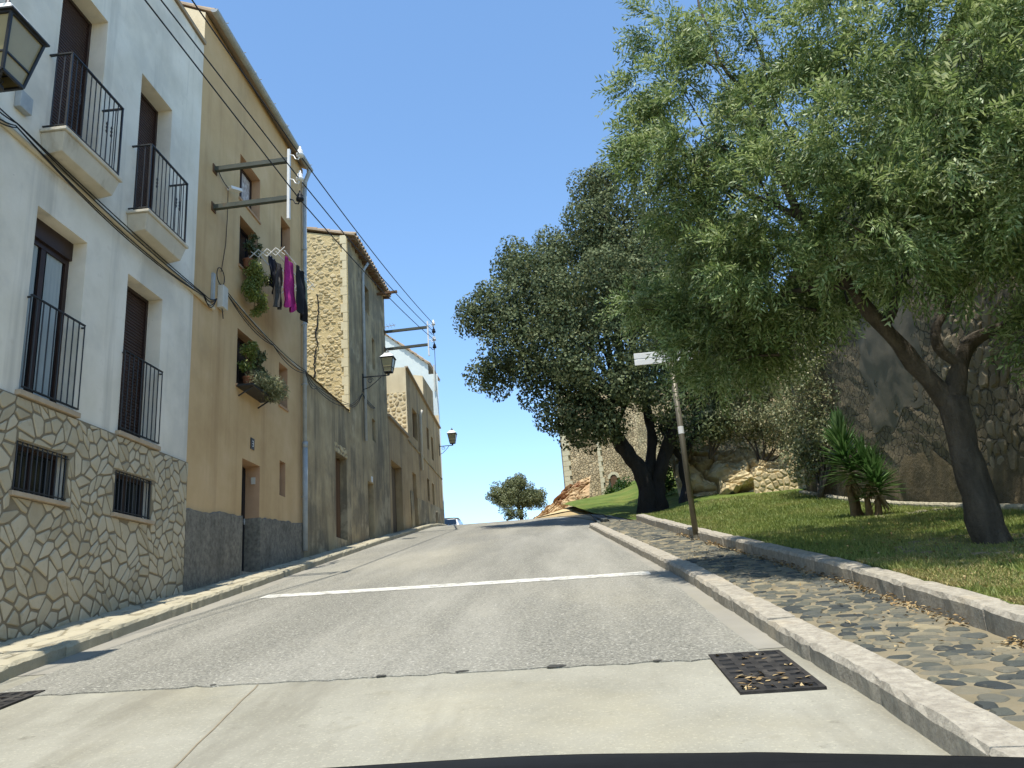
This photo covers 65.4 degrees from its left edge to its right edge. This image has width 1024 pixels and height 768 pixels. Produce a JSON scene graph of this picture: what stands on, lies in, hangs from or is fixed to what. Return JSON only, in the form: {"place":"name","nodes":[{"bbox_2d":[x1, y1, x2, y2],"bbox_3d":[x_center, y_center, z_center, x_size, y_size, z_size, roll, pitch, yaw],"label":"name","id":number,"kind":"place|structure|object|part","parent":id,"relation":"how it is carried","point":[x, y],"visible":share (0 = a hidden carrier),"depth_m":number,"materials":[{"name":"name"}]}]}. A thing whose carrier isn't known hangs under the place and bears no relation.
{"place":"outdoors","nodes":[
{"label":"outdoors","id":0,"kind":"place"},
{"bbox_2d":[0,525,422,665],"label":"pavement","id":1,"kind":"structure","parent":0,"point":[10,648],"depth_m":10.10,"materials":[{"name":"beige concrete"}]},
{"bbox_2d":[0,523,447,682],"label":"kerb","id":2,"kind":"structure","parent":1,"relation":"on","point":[19,664],"depth_m":10.12,"materials":[{"name":"stone"}]},
{"bbox_2d":[0,517,759,696],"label":"road","id":3,"kind":"structure","parent":0,"point":[255,638],"depth_m":8.48,"materials":[{"name":"grey asphalt"}]},
{"bbox_2d":[18,527,431,675],"bbox_3d":[-3.878,4.547,21.614,0.598,4.500,28.522,-5,-17,2],"label":"gutter","id":4,"kind":"object","parent":3,"relation":"on","point":[64,662],"visible":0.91,"depth_m":9.60,"materials":[{"name":"concrete"}]},
{"bbox_2d":[445,518,462,524],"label":"parked car","id":5,"kind":"object","parent":3,"relation":"on","point":[452,521],"visible":0.16,"depth_m":47.45,"materials":[{"name":"white paint"}]},
{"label":"rear window","id":6,"kind":"part","parent":5,"relation":"part of","materials":[{"name":"blue glass"}]},
{"bbox_2d":[261,571,650,597],"bbox_3d":[-0.926,2.985,11.830,5.916,0.192,0.422,-7,-17,8],"label":"road line","id":7,"kind":"object","parent":3,"relation":"on","point":[464,584],"visible":1,"depth_m":11.80,"materials":[{"name":"paint"}]},
{"bbox_2d":[588,528,783,648],"bbox_3d":[2.203,3.177,15.090,0.349,2.882,18.030,-5,-17,1],"label":"gutter","id":8,"kind":"object","parent":3,"relation":"on","point":[754,636],"visible":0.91,"depth_m":7.84,"materials":[{"name":"concrete"}]},
{"bbox_2d":[0,647,951,767],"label":"concrete apron","id":9,"kind":"object","parent":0,"point":[702,706],"visible":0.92,"depth_m":4.81,"materials":[{"name":"grey concrete"}]},
{"bbox_2d":[0,690,44,709],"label":"drain grate","id":10,"kind":"object","parent":9,"relation":"on","point":[7,699],"visible":0.9,"depth_m":6.37,"materials":[{"name":"metal"}]},
{"bbox_2d":[173,684,258,767],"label":"road joint","id":11,"kind":"object","parent":9,"relation":"on","point":[213,728],"visible":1,"depth_m":4.99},
{"bbox_2d":[547,664,565,666],"bbox_3d":[0.335,2.117,5.991,0.156,0.015,0.087,-5,-17,3],"label":"road chip","id":12,"kind":"object","parent":9,"relation":"on","point":[558,665],"visible":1,"depth_m":5.98,"materials":[{"name":"concrete"}]},
{"bbox_2d":[330,752,1023,767],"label":"hood","id":13,"kind":"object","parent":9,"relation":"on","point":[734,760],"visible":1,"depth_m":0.81,"materials":[{"name":"black metal"}]},
{"bbox_2d":[708,650,826,694],"bbox_3d":[1.688,1.938,5.387,0.520,0.211,1.080,-5,-17,3],"label":"drain grate","id":14,"kind":"object","parent":9,"relation":"on","point":[761,672],"visible":0.98,"depth_m":5.27,"materials":[{"name":"metal"}]},
{"bbox_2d":[590,523,1023,756],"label":"kerb","id":15,"kind":"structure","parent":9,"relation":"on","point":[948,721],"depth_m":4.68,"materials":[{"name":"stone"}]},
{"bbox_2d":[537,506,573,517],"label":"path","id":16,"kind":"structure","parent":0,"point":[565,509],"depth_m":39.04,"materials":[{"name":"beige concrete"}]},
{"bbox_2d":[536,507,595,527],"bbox_3d":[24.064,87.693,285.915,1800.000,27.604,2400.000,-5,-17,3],"label":"ground","id":17,"kind":"structure","parent":0,"point":[575,511],"depth_m":36.83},
{"bbox_2d":[0,0,206,642],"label":"townhouse","id":18,"kind":"structure","parent":17,"relation":"on","point":[96,312],"depth_m":11.16,"materials":[{"name":"white paint"}]},
{"bbox_2d":[14,90,32,115],"bbox_3d":[-6.074,-3.496,9.915,0.088,0.240,0.220,-5,-17,3],"label":"wall box","id":19,"kind":"object","parent":18,"relation":"attached to","point":[23,102],"visible":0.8,"depth_m":9.86,"materials":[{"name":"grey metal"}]},
{"bbox_2d":[0,0,49,92],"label":"street lamp","id":20,"kind":"object","parent":18,"relation":"attached to","point":[24,44],"visible":1,"depth_m":8.02,"materials":[{"name":"beige glass"}]},
{"bbox_2d":[8,440,70,507],"bbox_3d":[-5.736,1.101,9.611,0.235,0.650,1.080,-5,-17,3],"label":"cellar window","id":21,"kind":"structure","parent":18,"relation":"in","point":[35,470],"depth_m":9.65,"materials":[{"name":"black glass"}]},
{"bbox_2d":[19,218,73,402],"bbox_3d":[-6.109,-0.918,10.252,0.100,2.450,1.060,-5,-17,3],"label":"window","id":22,"kind":"structure","parent":18,"relation":"in","point":[52,252],"depth_m":10.46,"materials":[{"name":"brown glass"}]},
{"bbox_2d":[51,0,91,136],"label":"window","id":23,"kind":"structure","parent":18,"relation":"in","point":[75,29],"depth_m":11.64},
{"bbox_2d":[0,117,214,310],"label":"cable conduit","id":24,"kind":"object","parent":18,"relation":"attached to","point":[22,140],"visible":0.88,"depth_m":11.26,"materials":[{"name":"grey plastic"}]},
{"bbox_2d":[0,108,216,307],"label":"cable bundle","id":25,"kind":"object","parent":18,"relation":"attached to","point":[78,191],"visible":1,"depth_m":11.26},
{"bbox_2d":[110,470,154,524],"bbox_3d":[-5.573,1.665,11.596,0.235,0.660,1.100,-5,-17,3],"label":"cellar window","id":26,"kind":"structure","parent":18,"relation":"in","point":[128,490],"depth_m":11.64,"materials":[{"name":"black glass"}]},
{"bbox_2d":[117,286,148,437],"bbox_3d":[-5.963,-0.328,12.267,0.060,2.470,1.050,-5,-17,3],"label":"window","id":27,"kind":"structure","parent":18,"relation":"in","point":[136,315],"depth_m":12.54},
{"bbox_2d":[133,92,157,209],"bbox_3d":[-6.245,-3.696,13.269,0.060,2.640,1.020,-5,-17,3],"label":"window","id":28,"kind":"structure","parent":18,"relation":"in","point":[148,116],"depth_m":13.60,"materials":[{"name":"brown wood"}]},
{"bbox_2d":[181,1,312,591],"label":"townhouse","id":29,"kind":"structure","parent":17,"relation":"on","point":[247,493],"depth_m":16.42,"materials":[{"name":"paint"}]},
{"bbox_2d":[210,267,227,318],"bbox_3d":[-5.601,-1.784,15.275,0.118,1.002,0.510,-5,-17,3],"label":"junction box","id":30,"kind":"object","parent":29,"relation":"attached to","point":[222,299],"visible":1,"depth_m":15.27,"materials":[{"name":"plastic"}]},
{"bbox_2d":[219,172,241,271],"bbox_3d":[-5.705,-3.154,15.917,0.181,2.057,0.688,-11,-18,21],"label":"wall camera","id":31,"kind":"object","parent":29,"relation":"attached to","point":[235,189],"depth_m":16.20,"materials":[{"name":"white plastic"}]},
{"bbox_2d":[236,337,248,384],"bbox_3d":[-5.568,-0.386,16.500,0.270,1.225,1.180,-5,-17,3],"label":"window","id":32,"kind":"structure","parent":29,"relation":"in","point":[239,374],"depth_m":16.64,"materials":[{"name":"brown glass"}]},
{"bbox_2d":[241,468,245,570],"bbox_3d":[-5.511,2.679,15.888,0.116,2.160,0.870,-5,-17,3],"label":"door","id":33,"kind":"structure","parent":29,"relation":"in","point":[243,469],"depth_m":16.27,"materials":[{"name":"brown wood"}]},
{"bbox_2d":[238,227,248,275],"bbox_3d":[-5.767,-2.860,17.134,0.270,1.185,1.020,-5,-17,3],"label":"window","id":34,"kind":"structure","parent":29,"relation":"in","point":[243,236],"depth_m":17.39,"materials":[{"name":"brown glass"}]},
{"bbox_2d":[239,169,260,224],"bbox_3d":[-5.876,-4.278,17.578,0.270,1.105,1.180,-5,-17,3],"label":"window","id":35,"kind":"structure","parent":29,"relation":"in","point":[245,183],"depth_m":17.87,"materials":[{"name":"glass"}]},
{"bbox_2d":[243,232,262,270],"bbox_3d":[-5.627,-2.816,17.215,0.382,1.016,0.638,-5,-17,3],"label":"potted plant","id":36,"kind":"object","parent":29,"relation":"on","point":[250,246],"visible":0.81,"depth_m":17.24,"materials":[{"name":"green plant"}]},
{"bbox_2d":[236,383,274,408],"bbox_3d":[-5.241,0.269,16.349,0.346,0.211,1.290,-5,-17,3],"label":"window shelf","id":37,"kind":"object","parent":29,"relation":"attached to","point":[252,389],"depth_m":16.22,"materials":[{"name":"black metal"}]},
{"bbox_2d":[237,340,258,374],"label":"potted plant","id":38,"kind":"object","parent":37,"relation":"on","point":[249,352],"visible":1,"depth_m":16.25,"materials":[{"name":"green plant"}]},
{"bbox_2d":[252,347,267,375],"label":"potted plant","id":39,"kind":"object","parent":37,"relation":"on","point":[261,358],"visible":0.53,"depth_m":16.72,"materials":[{"name":"green plant"}]},
{"bbox_2d":[242,366,289,403],"bbox_3d":[-5.051,0.009,16.500,0.715,0.708,1.371,-5,-17,3],"label":"potted plant","id":40,"kind":"object","parent":37,"relation":"on","point":[269,385],"visible":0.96,"depth_m":16.50,"materials":[{"name":"green plant"}]},
{"bbox_2d":[241,257,272,317],"bbox_3d":[-5.364,-2.010,16.726,0.508,1.309,1.022,-5,-17,3],"label":"potted plant","id":41,"kind":"object","parent":29,"relation":"on","point":[254,281],"visible":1,"depth_m":16.60,"materials":[{"name":"green plant"}]},
{"bbox_2d":[211,146,303,219],"bbox_3d":[-4.941,-3.853,15.537,1.791,1.560,0.180,-5,-17,3],"label":"wire bracket","id":42,"kind":"object","parent":29,"relation":"attached to","point":[251,202],"visible":1,"depth_m":15.48,"materials":[{"name":"grey metal"}]},
{"bbox_2d":[144,0,436,394],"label":"overhead wire","id":43,"kind":"object","parent":42,"relation":"attached to","point":[148,4],"visible":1,"depth_m":14.00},
{"bbox_2d":[160,0,433,331],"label":"overhead wire","id":44,"kind":"object","parent":42,"relation":"attached to","point":[272,143],"visible":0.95,"depth_m":14.27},
{"bbox_2d":[191,0,435,374],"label":"overhead wire","id":45,"kind":"object","parent":42,"relation":"attached to","point":[292,143],"visible":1,"depth_m":14.98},
{"bbox_2d":[249,246,313,292],"bbox_3d":[-5.163,-2.544,18.008,0.783,0.189,1.987,-5,-17,3],"label":"clothes airer","id":46,"kind":"object","parent":29,"relation":"attached to","point":[281,258],"visible":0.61,"depth_m":17.09,"materials":[{"name":"white metal"}]},
{"bbox_2d":[267,255,275,293],"bbox_3d":[-5.205,-2.369,17.250,0.162,0.800,0.436,-5,-17,3],"label":"hanging garment","id":47,"kind":"object","parent":46,"relation":"hanging from","point":[271,262],"visible":0.92,"depth_m":17.22,"materials":[{"name":"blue fabric"}]},
{"bbox_2d":[273,261,282,309],"bbox_3d":[-5.018,-2.098,17.121,0.141,1.080,0.500,-5,-17,3],"label":"hanging garment","id":48,"kind":"object","parent":46,"relation":"hanging from","point":[277,300],"visible":1,"depth_m":17.06,"materials":[{"name":"grey fabric"}]},
{"bbox_2d":[283,256,296,312],"bbox_3d":[-4.869,-2.158,17.468,0.132,1.150,0.626,-5,-17,3],"label":"hanging garment","id":49,"kind":"object","parent":46,"relation":"hanging from","point":[289,296],"visible":1,"depth_m":17.38,"materials":[{"name":"fabric"}]},
{"bbox_2d":[296,264,307,322],"bbox_3d":[-4.747,-2.012,17.936,0.154,1.140,0.750,-5,-17,3],"label":"hanging garment","id":50,"kind":"object","parent":46,"relation":"hanging from","point":[301,304],"visible":1,"depth_m":17.79,"materials":[{"name":"black fabric"}]},
{"bbox_2d":[305,282,307,307],"bbox_3d":[-4.839,-1.988,18.433,0.160,0.868,0.506,-4,-17,-2],"label":"hanging garment","id":51,"kind":"object","parent":46,"relation":"hanging from","point":[306,293],"visible":0.16,"depth_m":18.61,"materials":[{"name":"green fabric"}]},
{"bbox_2d":[278,404,288,411],"bbox_3d":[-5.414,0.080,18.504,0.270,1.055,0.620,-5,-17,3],"label":"window sill","id":52,"kind":"structure","parent":29,"relation":"in","point":[280,405],"depth_m":18.31,"materials":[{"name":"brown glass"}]},
{"bbox_2d":[280,228,291,260],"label":"window","id":53,"kind":"structure","parent":29,"relation":"in","point":[283,251],"depth_m":19.74,"materials":[{"name":"brown glass"}]},
{"bbox_2d":[228,293,374,408],"bbox_3d":[-5.096,-0.268,21.375,0.146,1.356,12.055,-5,-17,3],"label":"cable bundle","id":54,"kind":"object","parent":29,"relation":"attached to","point":[267,339],"visible":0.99,"depth_m":18.29,"materials":[{"name":"plastic"}]},
{"bbox_2d":[304,372,351,556],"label":"yard wall","id":55,"kind":"structure","parent":17,"relation":"on","point":[329,484],"depth_m":21.36,"materials":[{"name":"beige concrete"}]},
{"bbox_2d":[335,458,340,537],"bbox_3d":[-5.014,3.193,22.455,0.046,2.350,1.124,-5,-17,3],"label":"door","id":56,"kind":"structure","parent":55,"relation":"in","point":[337,462],"depth_m":22.78,"materials":[{"name":"brown wood"}]},
{"bbox_2d":[307,227,396,543],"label":"townhouse","id":57,"kind":"structure","parent":17,"relation":"on","point":[347,296],"depth_m":25.71,"materials":[{"name":"stone"}]},
{"bbox_2d":[362,350,395,392],"bbox_3d":[-4.379,-0.449,26.201,1.102,1.388,0.464,-5,-17,3],"label":"street lamp","id":58,"kind":"object","parent":57,"relation":"attached to","point":[388,359],"visible":1,"depth_m":26.09,"materials":[{"name":"black metal"}]},
{"bbox_2d":[384,320,435,355],"bbox_3d":[-3.844,-1.670,30.119,1.961,1.420,0.180,-5,-17,3],"label":"wire bracket","id":59,"kind":"object","parent":57,"relation":"attached to","point":[408,346],"visible":0.99,"depth_m":30.07,"materials":[{"name":"grey metal"}]},
{"bbox_2d":[387,414,410,532],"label":"garage","id":60,"kind":"structure","parent":17,"relation":"on","point":[399,478],"depth_m":30.80,"materials":[{"name":"paint"}]},
{"bbox_2d":[391,467,396,532],"bbox_3d":[-4.555,4.384,29.847,0.045,2.720,1.830,-5,-17,3],"label":"door","id":61,"kind":"structure","parent":60,"relation":"in","point":[392,469],"depth_m":30.42,"materials":[{"name":"brown wood"}]},
{"bbox_2d":[385,334,444,521],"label":"townhouse","id":62,"kind":"structure","parent":17,"relation":"on","point":[416,363],"depth_m":44.23,"materials":[{"name":"paint"}]},
{"bbox_2d":[386,366,444,527],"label":"townhouse","id":63,"kind":"structure","parent":17,"relation":"on","point":[410,408],"depth_m":35.41,"materials":[{"name":"beige paint"}]},
{"bbox_2d":[439,428,456,454],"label":"street lamp","id":64,"kind":"object","parent":63,"relation":"attached to","point":[452,434],"visible":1,"depth_m":41.09,"materials":[{"name":"black metal"}]},
{"bbox_2d":[498,504,528,520],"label":"shrub","id":65,"kind":"object","parent":17,"relation":"on","point":[512,513],"visible":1,"depth_m":48.48,"materials":[{"name":"green plant"}]},
{"bbox_2d":[485,472,547,519],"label":"tree","id":66,"kind":"object","parent":17,"relation":"on","point":[514,491],"visible":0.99,"depth_m":49.64,"materials":[{"name":"green plant"}]},
{"bbox_2d":[532,476,590,518],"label":"rock outcrop","id":67,"kind":"object","parent":17,"relation":"on","point":[578,490],"visible":0.62,"depth_m":47.46,"materials":[{"name":"brown stone"}]},
{"bbox_2d":[564,514,629,522],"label":"footpath","id":68,"kind":"structure","parent":17,"relation":"on","point":[587,516],"depth_m":31.96,"materials":[{"name":"grey concrete"}]},
{"bbox_2d":[557,382,670,507],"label":"castle tower","id":69,"kind":"structure","parent":17,"relation":"on","point":[603,467],"depth_m":51.74,"materials":[{"name":"stone"}]},
{"bbox_2d":[670,439,788,497],"bbox_3d":[7.754,2.916,28.858,3.900,3.043,4.107,-5,-17,3],"label":"rock outcrop","id":70,"kind":"object","parent":17,"relation":"on","point":[731,470],"visible":0.63,"depth_m":28.36,"materials":[{"name":"beige stone"}]},
{"bbox_2d":[705,349,799,462],"bbox_3d":[9.386,0.564,29.058,4.864,5.273,3.907,-14,-19,28],"label":"shrub","id":71,"kind":"object","parent":70,"relation":"on","point":[766,429],"visible":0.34,"depth_m":28.30,"materials":[{"name":"green plant"}]},
{"bbox_2d":[670,342,803,468],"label":"castle wall","id":72,"kind":"structure","parent":17,"relation":"on","point":[760,449],"depth_m":34.01,"materials":[{"name":"beige stone"}]},
{"bbox_2d":[588,512,1023,729],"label":"footpath","id":73,"kind":"structure","parent":17,"relation":"on","point":[964,662],"depth_m":5.99,"materials":[{"name":"stone"}]},
{"bbox_2d":[634,351,698,540],"bbox_3d":[3.304,1.173,15.686,1.366,3.956,0.199,-5,-17,3],"label":"sign post","id":74,"kind":"object","parent":73,"relation":"on","point":[639,358],"visible":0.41,"depth_m":15.67,"materials":[{"name":"grey metal"}]},
{"bbox_2d":[676,513,1023,652],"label":"fallen leaves","id":75,"kind":"object","parent":73,"relation":"on","point":[1020,644],"visible":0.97,"depth_m":7.77,"materials":[{"name":"brown plant"}]},
{"bbox_2d":[781,5,1023,503],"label":"castle wall","id":76,"kind":"structure","parent":17,"relation":"on","point":[887,403],"depth_m":16.52,"materials":[{"name":"stone"}]},
{"bbox_2d":[180,0,960,523],"label":"sky","id":77,"kind":"structure","parent":0,"point":[443,131],"materials":[{"name":"blue"}]},
{"bbox_2d":[562,471,1023,604],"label":"lawn","id":78,"kind":"structure","parent":0,"point":[622,503],"depth_m":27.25,"materials":[{"name":"green plant"}]},
{"bbox_2d":[451,156,751,514],"bbox_3d":[4.590,-1.787,30.657,13.030,14.766,8.706,4,-19,-27],"label":"holm oak","id":79,"kind":"object","parent":78,"relation":"on","point":[610,252],"visible":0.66,"depth_m":27.91,"materials":[{"name":"green plant"}]},
{"bbox_2d":[602,476,634,494],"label":"shrub","id":80,"kind":"object","parent":78,"relation":"on","point":[616,487],"visible":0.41,"depth_m":44.50,"materials":[{"name":"green plant"}]},
{"bbox_2d":[665,460,675,495],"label":"shrub","id":81,"kind":"object","parent":78,"relation":"on","point":[670,484],"visible":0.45,"depth_m":32.67,"materials":[{"name":"green plant"}]},
{"bbox_2d":[685,395,734,459],"bbox_3d":[7.065,1.584,28.588,1.704,2.279,1.520,1,-18,-19],"label":"shrub","id":82,"kind":"object","parent":78,"relation":"on","point":[711,452],"visible":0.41,"depth_m":28.32,"materials":[{"name":"green plant"}]},
{"bbox_2d":[650,359,791,503],"bbox_3d":[7.591,1.146,30.077,6.919,7.510,4.123,4,-19,-26],"label":"holm oak","id":83,"kind":"object","parent":78,"relation":"on","point":[691,439],"visible":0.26,"depth_m":27.95,"materials":[{"name":"green plant"}]},
{"bbox_2d":[752,468,806,492],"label":"masonry wall","id":84,"kind":"structure","parent":78,"relation":"on","point":[780,480],"depth_m":26.42,"materials":[{"name":"beige stone"}]},
{"bbox_2d":[766,334,840,498],"bbox_3d":[9.008,0.572,23.078,3.831,5.580,3.135,-19,-22,40],"label":"shrub","id":85,"kind":"object","parent":78,"relation":"on","point":[809,443],"visible":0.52,"depth_m":22.76,"materials":[{"name":"green plant"}]},
{"bbox_2d":[591,0,1023,544],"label":"leaning tree","id":86,"kind":"object","parent":78,"relation":"on","point":[970,138],"visible":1,"depth_m":9.12,"materials":[{"name":"green plant"}]},
{"bbox_2d":[636,514,1023,644],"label":"kerb","id":87,"kind":"structure","parent":78,"relation":"on","point":[999,617],"depth_m":7.14,"materials":[{"name":"stone"}]},
{"bbox_2d":[816,407,875,518],"bbox_3d":[6.457,1.507,15.355,1.162,2.240,1.156,-5,-17,3],"label":"yucca","id":88,"kind":"object","parent":78,"relation":"on","point":[837,435],"visible":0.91,"depth_m":15.32,"materials":[{"name":"green plant"}]},
{"bbox_2d":[839,432,907,515],"bbox_3d":[6.748,1.691,15.033,0.997,1.760,1.211,6,-20,-32],"label":"yucca","id":89,"kind":"object","parent":78,"relation":"on","point":[875,474],"visible":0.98,"depth_m":14.85,"materials":[{"name":"green plant"}]},
{"bbox_2d":[799,490,1023,510],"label":"kerb","id":90,"kind":"structure","parent":78,"relation":"on","point":[953,504],"depth_m":15.80,"materials":[{"name":"stone"}]},
{"bbox_2d":[876,507,954,517],"bbox_3d":[7.383,2.376,14.622,1.475,0.162,0.623,-5,-17,3],"label":"gravel patch","id":91,"kind":"object","parent":78,"relation":"on","point":[923,510],"visible":0.24,"depth_m":14.44,"materials":[{"name":"stone"}]},
{"bbox_2d":[856,542,1023,604],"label":"dry grass","id":92,"kind":"structure","parent":78,"relation":"on","point":[1013,599],"depth_m":7.05,"materials":[{"name":"green plant"}]},
{"bbox_2d":[895,535,1022,556],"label":"tree ring","id":93,"kind":"object","parent":78,"relation":"on","point":[928,552],"visible":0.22,"depth_m":8.44,"materials":[{"name":"stone"}]},
{"bbox_2d":[905,533,1023,552],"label":"bare soil","id":94,"kind":"structure","parent":78,"relation":"on","point":[964,546],"depth_m":8.82,"materials":[{"name":"brown soil"}]}
]}

